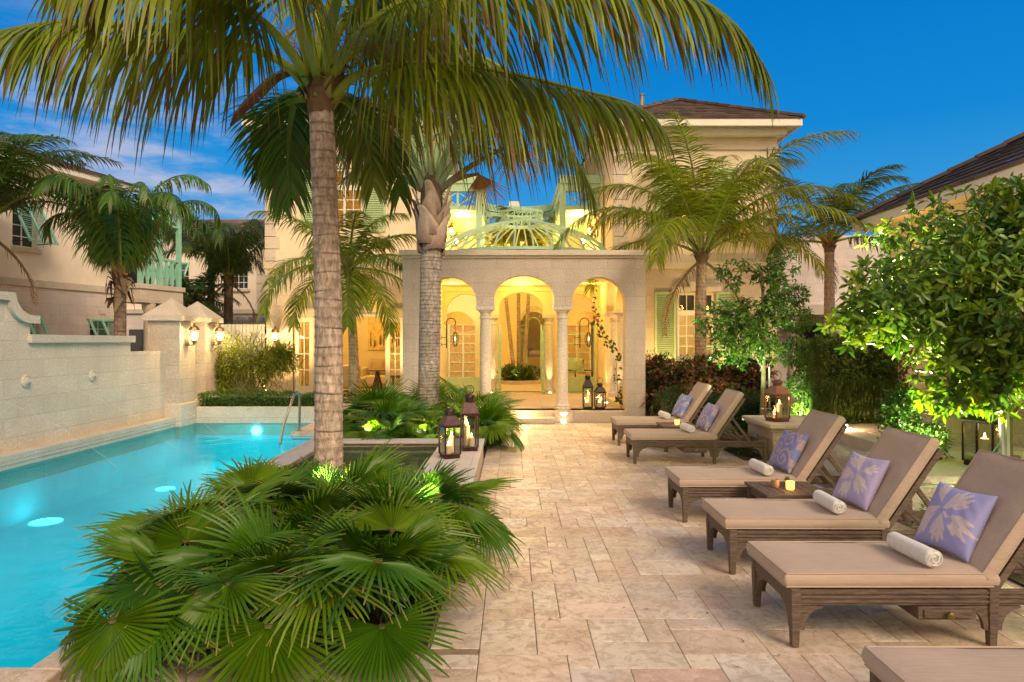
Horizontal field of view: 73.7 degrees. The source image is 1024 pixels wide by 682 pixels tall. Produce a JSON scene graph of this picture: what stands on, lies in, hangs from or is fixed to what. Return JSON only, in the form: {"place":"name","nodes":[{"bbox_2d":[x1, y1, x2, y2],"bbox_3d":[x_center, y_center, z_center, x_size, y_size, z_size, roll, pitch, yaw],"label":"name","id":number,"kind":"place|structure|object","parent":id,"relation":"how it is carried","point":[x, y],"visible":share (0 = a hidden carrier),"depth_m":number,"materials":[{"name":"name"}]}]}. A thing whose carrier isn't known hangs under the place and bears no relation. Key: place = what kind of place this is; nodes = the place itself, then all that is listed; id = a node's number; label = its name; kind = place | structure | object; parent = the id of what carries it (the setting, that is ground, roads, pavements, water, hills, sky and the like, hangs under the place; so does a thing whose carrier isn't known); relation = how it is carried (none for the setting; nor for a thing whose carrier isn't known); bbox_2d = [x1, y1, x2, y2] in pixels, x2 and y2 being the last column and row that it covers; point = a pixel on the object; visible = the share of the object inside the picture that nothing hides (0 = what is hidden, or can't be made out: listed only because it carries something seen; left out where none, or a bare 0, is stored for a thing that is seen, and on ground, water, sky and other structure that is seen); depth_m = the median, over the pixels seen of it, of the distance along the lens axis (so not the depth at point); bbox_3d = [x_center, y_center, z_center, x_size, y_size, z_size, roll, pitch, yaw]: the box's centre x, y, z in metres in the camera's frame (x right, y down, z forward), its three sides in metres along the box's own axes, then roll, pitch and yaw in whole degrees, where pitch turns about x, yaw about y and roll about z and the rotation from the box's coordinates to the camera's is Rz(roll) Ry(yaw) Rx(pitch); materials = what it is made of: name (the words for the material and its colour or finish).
{"place":"outdoors","nodes":[
{"label":"outdoors","id":0,"kind":"place"},
{"bbox_2d":[126,219,266,380],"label":"house","id":1,"kind":"structure","parent":0,"point":[250,286],"depth_m":30.00,"materials":[{"name":"beige paint"}]},
{"bbox_2d":[161,517,456,649],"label":"planting soil","id":2,"kind":"structure","parent":0,"point":[372,619],"depth_m":4.42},
{"bbox_2d":[52,480,313,681],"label":"fan palm","id":3,"kind":"object","parent":2,"relation":"on","point":[105,646],"visible":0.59,"depth_m":3.74,"materials":[{"name":"green plant"}]},
{"bbox_2d":[73,460,296,609],"bbox_3d":[-2.153,1.480,5.026,1.449,1.120,1.646,0,0,39],"label":"fan palm","id":4,"kind":"object","parent":2,"relation":"on","point":[139,519],"visible":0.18,"depth_m":4.86,"materials":[{"name":"green plant"}]},
{"bbox_2d":[106,486,392,681],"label":"fan palm","id":5,"kind":"object","parent":2,"relation":"on","point":[214,599],"visible":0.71,"depth_m":3.60,"materials":[{"name":"green plant"}]},
{"bbox_2d":[190,454,328,517],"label":"fan palm","id":6,"kind":"object","parent":2,"relation":"on","point":[256,476],"visible":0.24,"depth_m":5.64,"materials":[{"name":"green plant"}]},
{"bbox_2d":[159,470,405,636],"bbox_3d":[-1.511,1.402,4.952,1.796,0.958,1.751,0,0,0],"label":"fan palm","id":7,"kind":"object","parent":2,"relation":"on","point":[323,502],"visible":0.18,"depth_m":4.73,"materials":[{"name":"green plant"}]},
{"bbox_2d":[271,437,416,507],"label":"fan palm","id":8,"kind":"object","parent":2,"relation":"on","point":[380,465],"visible":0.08,"depth_m":5.82,"materials":[{"name":"green plant"}]},
{"bbox_2d":[243,484,513,681],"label":"fan palm","id":9,"kind":"object","parent":2,"relation":"on","point":[420,551],"visible":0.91,"depth_m":3.75,"materials":[{"name":"green plant"}]},
{"bbox_2d":[312,457,484,608],"bbox_3d":[-0.942,1.414,5.006,1.557,1.041,1.872,0,0,0],"label":"fan palm","id":10,"kind":"object","parent":2,"relation":"on","point":[350,498],"visible":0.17,"depth_m":4.89,"materials":[{"name":"green plant"}]},
{"bbox_2d":[355,456,524,582],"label":"fan palm","id":11,"kind":"object","parent":2,"relation":"on","point":[491,530],"visible":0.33,"depth_m":5.50,"materials":[{"name":"green plant"}]},
{"bbox_2d":[390,459,509,523],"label":"fan palm","id":12,"kind":"object","parent":2,"relation":"on","point":[480,498],"visible":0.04,"depth_m":6.30,"materials":[{"name":"green plant"}]},
{"bbox_2d":[246,375,600,395],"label":"courtyard floor","id":13,"kind":"structure","parent":0,"point":[520,387],"depth_m":22.98,"materials":[{"name":"stone"}]},
{"bbox_2d":[497,379,540,383],"bbox_3d":[0.250,1.505,25.400,1.640,0.120,1.640,0,0,0],"label":"round bed edge","id":14,"kind":"object","parent":13,"relation":"on","point":[534,381],"visible":0.62,"depth_m":24.72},
{"bbox_2d":[459,222,535,373],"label":"coconut palm","id":15,"kind":"object","parent":14,"relation":"in","point":[502,240],"visible":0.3,"depth_m":25.33,"materials":[{"name":"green plant"}]},
{"bbox_2d":[497,363,540,382],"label":"courtyard shrubs","id":16,"kind":"object","parent":14,"relation":"in","point":[509,372],"visible":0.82,"depth_m":25.06,"materials":[{"name":"green plant"}]},
{"bbox_2d":[491,205,555,365],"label":"coconut palm","id":17,"kind":"object","parent":14,"relation":"in","point":[518,313],"visible":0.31,"depth_m":25.73,"materials":[{"name":"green plant"}]},
{"bbox_2d":[492,212,568,378],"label":"coconut palm","id":18,"kind":"object","parent":14,"relation":"in","point":[537,236],"visible":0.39,"depth_m":25.23,"materials":[{"name":"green plant"}]},
{"bbox_2d":[407,430,487,458],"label":"planting soil","id":19,"kind":"structure","parent":0,"point":[484,451],"depth_m":11.15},
{"bbox_2d":[343,408,398,438],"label":"fan palm","id":20,"kind":"object","parent":19,"relation":"on","point":[352,429],"visible":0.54,"depth_m":10.81,"materials":[{"name":"green plant"}]},
{"bbox_2d":[343,389,435,437],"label":"fan palm","id":21,"kind":"object","parent":19,"relation":"on","point":[393,410],"visible":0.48,"depth_m":11.52,"materials":[{"name":"green plant"}]},
{"bbox_2d":[343,374,436,428],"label":"fan palm","id":22,"kind":"object","parent":19,"relation":"on","point":[377,394],"visible":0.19,"depth_m":12.21,"materials":[{"name":"green plant"}]},
{"bbox_2d":[357,413,423,439],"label":"fan palm","id":23,"kind":"object","parent":19,"relation":"on","point":[397,427],"visible":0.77,"depth_m":10.78,"materials":[{"name":"green plant"}]},
{"bbox_2d":[399,410,459,437],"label":"fan palm","id":24,"kind":"object","parent":19,"relation":"on","point":[424,423],"visible":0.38,"depth_m":11.21,"materials":[{"name":"green plant"}]},
{"bbox_2d":[396,378,473,403],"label":"fan palm","id":25,"kind":"object","parent":19,"relation":"on","point":[442,389],"visible":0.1,"depth_m":13.85,"materials":[{"name":"green plant"}]},
{"bbox_2d":[335,24,552,435],"bbox_3d":[-1.531,-1.869,13.317,4.788,7.466,3.483,0,0,0],"label":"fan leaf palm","id":26,"kind":"object","parent":19,"relation":"on","point":[431,212],"visible":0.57,"depth_m":12.84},
{"bbox_2d":[414,392,510,448],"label":"fan palm","id":27,"kind":"object","parent":19,"relation":"on","point":[461,401],"visible":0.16,"depth_m":12.03,"materials":[{"name":"green plant"}]},
{"bbox_2d":[426,372,528,436],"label":"fan palm","id":28,"kind":"object","parent":19,"relation":"on","point":[452,387],"visible":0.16,"depth_m":12.93,"materials":[{"name":"green plant"}]},
{"bbox_2d":[445,391,529,452],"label":"fan palm","id":29,"kind":"object","parent":19,"relation":"on","point":[493,414],"visible":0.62,"depth_m":11.17,"materials":[{"name":"green plant"}]},
{"bbox_2d":[48,384,917,681],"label":"ground","id":30,"kind":"structure","parent":0,"point":[438,652],"depth_m":4.12,"materials":[{"name":"stone"}]},
{"bbox_2d":[0,131,140,306],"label":"coconut palm","id":31,"kind":"object","parent":30,"relation":"on","point":[11,174],"visible":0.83,"depth_m":14.44,"materials":[{"name":"green plant"}]},
{"bbox_2d":[0,291,175,489],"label":"pool wall","id":32,"kind":"structure","parent":30,"relation":"on","point":[62,412],"depth_m":11.88,"materials":[{"name":"stone"}]},
{"bbox_2d":[0,145,185,350],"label":"neighbour house","id":33,"kind":"structure","parent":30,"relation":"on","point":[71,291],"depth_m":18.84,"materials":[{"name":"beige paint"}]},
{"bbox_2d":[12,204,33,248],"bbox_3d":[-12.765,-3.000,17.746,0.040,1.160,0.680,0,0,15],"label":"window","id":34,"kind":"structure","parent":33,"relation":"in","point":[18,233],"depth_m":17.74,"materials":[{"name":"glass"}]},
{"bbox_2d":[5,173,221,335],"bbox_3d":[-8.735,-0.989,15.158,3.591,5.602,4.078,0,0,20],"label":"coconut palm","id":35,"kind":"object","parent":30,"relation":"on","point":[120,239],"visible":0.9,"depth_m":14.90,"materials":[{"name":"green plant"}]},
{"bbox_2d":[0,435,313,667],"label":"pool basin","id":36,"kind":"object","parent":30,"relation":"in","point":[38,583],"visible":0.23,"depth_m":10.62,"materials":[{"name":"liquid"}]},
{"bbox_2d":[0,422,314,681],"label":"pool coping","id":37,"kind":"object","parent":36,"relation":"on","point":[47,668],"visible":0.19,"depth_m":3.74,"materials":[{"name":"stone"}]},
{"bbox_2d":[142,298,200,438],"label":"gate pillar","id":38,"kind":"structure","parent":30,"relation":"on","point":[171,321],"depth_m":15.33,"materials":[{"name":"beige stone"}]},
{"bbox_2d":[163,265,240,323],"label":"coconut palm","id":39,"kind":"object","parent":30,"relation":"on","point":[198,289],"visible":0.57,"depth_m":23.77,"materials":[{"name":"green plant"}]},
{"bbox_2d":[187,301,223,405],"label":"gate pillar","id":40,"kind":"structure","parent":30,"relation":"on","point":[205,355],"depth_m":16.68,"materials":[{"name":"beige stone"}]},
{"bbox_2d":[152,214,265,299],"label":"coconut palm","id":41,"kind":"object","parent":30,"relation":"on","point":[191,243],"visible":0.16,"depth_m":24.83,"materials":[{"name":"green plant"}]},
{"bbox_2d":[165,218,265,388],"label":"coconut palm","id":42,"kind":"object","parent":30,"relation":"on","point":[223,251],"visible":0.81,"depth_m":24.13,"materials":[{"name":"green plant"}]},
{"bbox_2d":[196,406,314,434],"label":"planter wall","id":43,"kind":"structure","parent":30,"relation":"on","point":[229,420],"depth_m":15.98,"materials":[{"name":"stone"}]},
{"bbox_2d":[197,388,314,409],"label":"clipped hedge","id":44,"kind":"object","parent":43,"relation":"in","point":[259,399],"visible":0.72,"depth_m":16.12,"materials":[{"name":"green plant"}]},
{"bbox_2d":[245,438,484,484],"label":"raised planter","id":45,"kind":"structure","parent":30,"relation":"in","point":[420,449],"depth_m":10.18,"materials":[{"name":"stone"}]},
{"bbox_2d":[438,398,461,458],"bbox_3d":[-0.800,1.118,8.780,0.238,0.760,0.238,0,0,-28],"label":"candle lantern","id":46,"kind":"object","parent":45,"relation":"on","point":[449,419],"visible":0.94,"depth_m":8.73,"materials":[{"name":"brown metal"}]},
{"bbox_2d":[460,385,478,450],"bbox_3d":[-0.585,1.051,9.380,0.238,0.895,0.238,0,0,-12],"label":"candle lantern","id":47,"kind":"object","parent":45,"relation":"on","point":[469,408],"visible":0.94,"depth_m":9.29,"materials":[{"name":"brown metal"}]},
{"bbox_2d":[0,0,779,473],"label":"coconut palm","id":48,"kind":"object","parent":30,"relation":"on","point":[290,158],"visible":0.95,"depth_m":6.07,"materials":[{"name":"green plant"}]},
{"bbox_2d":[447,293,594,386],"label":"courtyard wall","id":49,"kind":"structure","parent":30,"relation":"on","point":[461,309],"depth_m":29.00,"materials":[{"name":"paint"}]},
{"bbox_2d":[368,317,399,349],"bbox_3d":[-3.750,-0.300,23.962,2.600,1.240,0.036,0,0,0],"label":"wall art","id":50,"kind":"object","parent":49,"relation":"attached to","point":[375,335],"depth_m":23.95,"materials":[{"name":"fabric"}]},
{"bbox_2d":[241,94,806,396],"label":"house","id":51,"kind":"structure","parent":30,"relation":"on","point":[744,133],"depth_m":19.30,"materials":[{"name":"paint"}]},
{"bbox_2d":[294,317,313,395],"bbox_3d":[-5.895,0.440,19.353,0.550,2.220,0.114,0,0,0],"label":"french door","id":52,"kind":"structure","parent":51,"relation":"in","point":[302,389],"depth_m":19.36,"materials":[{"name":"white paint"}]},
{"bbox_2d":[301,322,308,385],"bbox_3d":[-5.944,0.430,19.750,0.312,2.140,0.044,0,0,0],"label":"window","id":53,"kind":"structure","parent":51,"relation":"hanging from","point":[306,351],"depth_m":19.75,"materials":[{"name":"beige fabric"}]},
{"bbox_2d":[337,169,362,230],"bbox_3d":[-4.750,-4.000,19.390,1.080,1.780,0.060,0,0,0],"label":"window","id":54,"kind":"structure","parent":51,"relation":"in","point":[350,188],"depth_m":19.36,"materials":[{"name":"white paint"}]},
{"bbox_2d":[361,360,399,384],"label":"chairs","id":55,"kind":"object","parent":51,"relation":"in","point":[369,377],"visible":0.34,"depth_m":22.54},
{"bbox_2d":[385,317,402,394],"bbox_3d":[-3.315,0.440,19.385,0.550,2.220,0.050,0,0,0],"label":"french door","id":56,"kind":"structure","parent":51,"relation":"in","point":[387,342],"depth_m":19.36,"materials":[{"name":"white paint"}]},
{"bbox_2d":[449,324,474,376],"bbox_3d":[-1.900,0.460,26.402,1.100,2.200,0.045,0,0,0],"label":"glazed door","id":57,"kind":"structure","parent":51,"relation":"attached to","point":[453,351],"depth_m":26.42,"materials":[{"name":"white paint"}]},
{"bbox_2d":[442,175,604,249],"bbox_3d":[0.300,-3.650,24.893,6.600,3.100,7.014,0,0,0],"label":"roof gallery","id":58,"kind":"object","parent":51,"relation":"attached to","point":[557,208],"visible":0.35,"depth_m":22.99,"materials":[{"name":"beige paint"}]},
{"bbox_2d":[568,324,590,375],"bbox_3d":[2.500,0.460,26.402,1.100,2.200,0.045,0,0,0],"label":"glazed door","id":59,"kind":"structure","parent":51,"relation":"attached to","point":[573,351],"depth_m":26.42,"materials":[{"name":"white paint"}]},
{"bbox_2d":[677,293,713,358],"bbox_3d":[5.200,-0.430,19.420,1.060,1.880,0.120,0,0,0],"label":"window","id":60,"kind":"structure","parent":51,"relation":"in","point":[686,306],"depth_m":19.37,"materials":[{"name":"glass"}]},
{"bbox_2d":[398,208,649,423],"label":"arched pavilion","id":61,"kind":"structure","parent":30,"relation":"on","point":[548,277],"depth_m":15.30,"materials":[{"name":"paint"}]},
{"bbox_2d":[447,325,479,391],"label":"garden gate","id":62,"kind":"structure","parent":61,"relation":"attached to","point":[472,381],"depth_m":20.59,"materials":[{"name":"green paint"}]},
{"bbox_2d":[568,325,594,391],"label":"garden gate","id":63,"kind":"structure","parent":61,"relation":"attached to","point":[575,384],"depth_m":20.59,"materials":[{"name":"green paint"}]},
{"bbox_2d":[592,290,622,406],"bbox_3d":[2.284,0.206,16.011,0.931,2.795,0.325,0,0,-22],"label":"bougainvillea","id":64,"kind":"object","parent":61,"relation":"attached to","point":[617,398],"visible":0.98,"depth_m":15.96,"materials":[{"name":"green plant"}]},
{"bbox_2d":[742,415,805,459],"bbox_3d":[4.400,1.545,10.800,1.120,0.610,1.260,0,0,0],"label":"stone pedestal","id":65,"kind":"object","parent":30,"relation":"on","point":[762,427],"visible":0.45,"depth_m":10.47,"materials":[{"name":"beige stone"}]},
{"bbox_2d":[763,370,790,421],"bbox_3d":[4.100,0.846,10.550,0.286,0.783,0.286,0,0,-18],"label":"candle lantern","id":66,"kind":"object","parent":65,"relation":"on","point":[775,390],"visible":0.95,"depth_m":10.50,"materials":[{"name":"orange metal"}]},
{"bbox_2d":[715,164,920,346],"bbox_3d":[8.582,-1.326,18.727,5.894,6.275,6.482,0,0,0],"label":"coconut palm","id":67,"kind":"object","parent":30,"relation":"on","point":[829,239],"visible":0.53,"depth_m":18.14,"materials":[{"name":"green plant"}]},
{"bbox_2d":[777,235,886,393],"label":"back house","id":68,"kind":"structure","parent":30,"relation":"on","point":[845,253],"depth_m":22.00,"materials":[{"name":"white paint"}]},
{"bbox_2d":[816,430,879,487],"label":"stone path","id":69,"kind":"structure","parent":30,"relation":"on","point":[854,440],"depth_m":9.31,"materials":[{"name":"stone"}]},
{"bbox_2d":[836,451,1023,526],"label":"garden bed","id":70,"kind":"object","parent":30,"relation":"on","point":[949,471],"visible":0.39,"depth_m":6.75,"materials":[{"name":"beige stone"}]},
{"bbox_2d":[874,381,955,459],"bbox_3d":[4.517,0.945,7.657,0.833,0.983,0.601,0,0,21],"label":"glossy shrub","id":71,"kind":"object","parent":70,"relation":"on","point":[904,413],"visible":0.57,"depth_m":7.60,"materials":[{"name":"green plant"}]},
{"bbox_2d":[813,172,1023,456],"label":"leafy tree","id":72,"kind":"object","parent":70,"relation":"on","point":[975,318],"visible":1,"depth_m":6.32,"materials":[{"name":"green plant"}]},
{"bbox_2d":[960,414,999,464],"bbox_3d":[4.930,0.998,7.120,0.318,0.600,0.318,0,0,-30],"label":"candle lantern","id":73,"kind":"object","parent":70,"relation":"on","point":[970,422],"visible":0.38,"depth_m":7.17,"materials":[{"name":"metal"}]},
{"bbox_2d":[898,401,1023,443],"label":"raised planter","id":74,"kind":"object","parent":30,"relation":"on","point":[953,424],"visible":0.09,"depth_m":8.70,"materials":[{"name":"stone"}]},
{"bbox_2d":[0,0,1023,234],"label":"sky","id":75,"kind":"structure","parent":0,"point":[929,87],"materials":[{"name":"blue"}]},
{"bbox_2d":[64,422,1023,681],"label":"patio paving","id":76,"kind":"structure","parent":0,"point":[690,568],"depth_m":4.65,"materials":[{"name":"stone"}]},
{"bbox_2d":[610,382,730,445],"bbox_3d":[2.770,1.267,12.032,1.989,1.059,0.721,0,0,0],"label":"sun lounger","id":77,"kind":"object","parent":76,"relation":"on","point":[700,392],"visible":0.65,"depth_m":11.74,"materials":[{"name":"beige fabric"}]},
{"bbox_2d":[671,393,691,417],"bbox_3d":[3.005,1.145,12.090,0.247,0.397,0.450,0,0,-8],"label":"pillow","id":78,"kind":"object","parent":77,"relation":"on","point":[681,405],"visible":1,"depth_m":11.95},
{"bbox_2d":[624,389,766,463],"bbox_3d":[2.730,1.267,10.266,1.989,1.059,0.721,0,0,0],"label":"sun lounger","id":79,"kind":"object","parent":76,"relation":"on","point":[713,441],"visible":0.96,"depth_m":9.97,"materials":[{"name":"beige fabric"}]},
{"bbox_2d":[695,402,719,430],"bbox_3d":[2.960,1.145,10.340,0.246,0.397,0.450,0,0,-5],"label":"pillow","id":80,"kind":"object","parent":79,"relation":"on","point":[707,416],"visible":1,"depth_m":10.20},
{"bbox_2d":[664,409,847,521],"bbox_3d":[2.648,1.267,7.061,1.989,1.059,0.721,0,0,0],"label":"sun lounger","id":81,"kind":"object","parent":76,"relation":"on","point":[692,485],"visible":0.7,"depth_m":6.81,"materials":[{"name":"beige fabric"}]},
{"bbox_2d":[768,429,808,473],"bbox_3d":[2.880,1.145,7.130,0.248,0.397,0.450,0,0,-7],"label":"pillow","id":82,"kind":"object","parent":81,"relation":"on","point":[787,450],"visible":0.99,"depth_m":7.01,"materials":[{"name":"fabric"}]},
{"bbox_2d":[744,481,831,498],"bbox_3d":[2.580,1.587,6.400,0.600,0.421,0.600,0,0,0],"label":"side table","id":83,"kind":"object","parent":76,"relation":"on","point":[766,490],"visible":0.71,"depth_m":6.33,"materials":[{"name":"brown wood"}]},
{"bbox_2d":[702,427,942,573],"bbox_3d":[2.633,1.267,5.544,1.989,1.059,0.721,0,0,1],"label":"sun lounger","id":84,"kind":"object","parent":76,"relation":"on","point":[739,524],"visible":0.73,"depth_m":5.27,"materials":[{"name":"beige fabric"}]},
{"bbox_2d":[813,490,845,513],"bbox_3d":[2.554,1.292,5.498,0.114,0.111,0.416,0,0,3],"label":"rolled towel","id":85,"kind":"object","parent":84,"relation":"on","point":[829,502],"visible":1,"depth_m":5.39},
{"bbox_2d":[832,451,889,510],"bbox_3d":[2.862,1.145,5.620,0.248,0.397,0.450,0,0,-9],"label":"pillow","id":86,"kind":"object","parent":84,"relation":"on","point":[859,480],"visible":1,"depth_m":5.52,"materials":[{"name":"fabric"}]},
{"bbox_2d":[746,449,1023,646],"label":"sun lounger","id":87,"kind":"object","parent":76,"relation":"on","point":[804,579],"visible":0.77,"depth_m":4.03,"materials":[{"name":"beige fabric"}]},
{"bbox_2d":[886,532,942,566],"bbox_3d":[2.499,1.292,4.249,0.114,0.111,0.416,0,0,-3],"label":"rolled towel","id":88,"kind":"object","parent":87,"relation":"on","point":[928,556],"visible":1,"depth_m":4.17,"materials":[{"name":"fabric"}]},
{"bbox_2d":[913,481,997,562],"bbox_3d":[2.826,1.145,4.370,0.248,0.397,0.450,0,0,-10],"label":"pillow","id":89,"kind":"object","parent":87,"relation":"on","point":[954,521],"visible":1,"depth_m":4.28,"materials":[{"name":"fabric"}]},
{"bbox_2d":[861,646,1023,681],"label":"sun lounger","id":90,"kind":"object","parent":76,"relation":"on","point":[943,663],"visible":1,"depth_m":2.89,"materials":[{"name":"brown wood"}]},
{"bbox_2d":[568,358,592,376],"bbox_3d":[2.184,1.063,22.244,0.630,0.995,0.723,0,0,-20],"label":"metal armchair","id":91,"kind":"object","parent":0,"point":[574,367],"visible":0.59,"depth_m":22.42,"materials":[{"name":"metal"}]},
{"bbox_2d":[645,415,1023,586],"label":"planting soil","id":92,"kind":"structure","parent":0,"point":[1016,578],"depth_m":10.34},
{"bbox_2d":[641,353,777,415],"bbox_3d":[4.445,1.040,15.601,3.202,1.581,1.431,0,0,0],"label":"croton hedge","id":93,"kind":"object","parent":92,"relation":"on","point":[689,375],"visible":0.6,"depth_m":15.25,"materials":[{"name":"red plant"}]},
{"bbox_2d":[649,384,777,433],"bbox_3d":[4.026,1.379,13.502,2.478,0.986,1.518,0,0,0],"label":"hedge","id":94,"kind":"object","parent":92,"relation":"on","point":[750,405],"visible":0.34,"depth_m":13.02,"materials":[{"name":"green plant"}]},
{"bbox_2d":[692,247,801,414],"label":"tree","id":95,"kind":"object","parent":92,"relation":"on","point":[751,323],"visible":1,"depth_m":11.83,"materials":[{"name":"green plant"}]},
{"bbox_2d":[777,394,1023,450],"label":"terrace","id":96,"kind":"structure","parent":0,"point":[867,427],"depth_m":10.14,"materials":[{"name":"stone"}]},
{"bbox_2d":[772,283,817,414],"bbox_3d":[5.229,0.319,12.253,0.962,2.766,0.879,0,0,0],"label":"topiary","id":97,"kind":"object","parent":96,"relation":"on","point":[797,329],"visible":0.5,"depth_m":12.22,"materials":[{"name":"green plant"}]},
{"bbox_2d":[790,331,914,423],"bbox_3d":[5.699,0.627,11.423,1.666,1.620,1.513,0,0,0],"label":"tall hedge","id":98,"kind":"object","parent":96,"relation":"on","point":[824,363],"visible":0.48,"depth_m":11.02,"materials":[{"name":"green plant"}]},
{"bbox_2d":[827,377,909,417],"bbox_3d":[5.641,0.913,10.777,1.358,0.706,0.302,0,0,0],"label":"ruffled shrub","id":99,"kind":"object","parent":96,"relation":"on","point":[849,401],"visible":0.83,"depth_m":10.78,"materials":[{"name":"green plant"}]},
{"bbox_2d":[849,132,1023,400],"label":"side house","id":100,"kind":"structure","parent":0,"point":[985,167],"depth_m":12.79,"materials":[{"name":"beige paint"}]},
{"bbox_2d":[992,413,1009,455],"bbox_3d":[4.763,0.990,6.730,0.416,0.622,0.062,0,0,-19],"label":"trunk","id":101,"kind":"object","parent":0,"point":[1004,448],"visible":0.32,"depth_m":6.76,"materials":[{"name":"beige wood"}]},
{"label":"garden terrace","id":102,"kind":"structure","parent":0,"visible":0},
{"bbox_2d":[218,324,265,396],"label":"slat gate","id":103,"kind":"structure","parent":102,"relation":"on","point":[241,328],"depth_m":18.39,"materials":[{"name":"white paint"}]},
{"bbox_2d":[211,329,304,396],"bbox_3d":[-6.591,0.645,17.395,2.773,1.992,1.398,0,0,0],"label":"bamboo shrub","id":104,"kind":"object","parent":102,"relation":"on","point":[227,368],"visible":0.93,"depth_m":17.24,"materials":[{"name":"green plant"}]},
{"bbox_2d":[244,210,416,402],"bbox_3d":[-4.176,-0.823,16.843,4.667,4.898,4.726,0,0,0],"label":"coconut palm","id":105,"kind":"object","parent":102,"relation":"on","point":[356,285],"visible":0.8,"depth_m":16.75,"materials":[{"name":"green plant"}]},
{"bbox_2d":[553,109,870,360],"bbox_3d":[4.631,-1.610,16.421,6.896,6.631,7.100,0,0,-44],"label":"coconut palm","id":106,"kind":"object","parent":102,"relation":"on","point":[700,210],"visible":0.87,"depth_m":15.84,"materials":[{"name":"green plant"}]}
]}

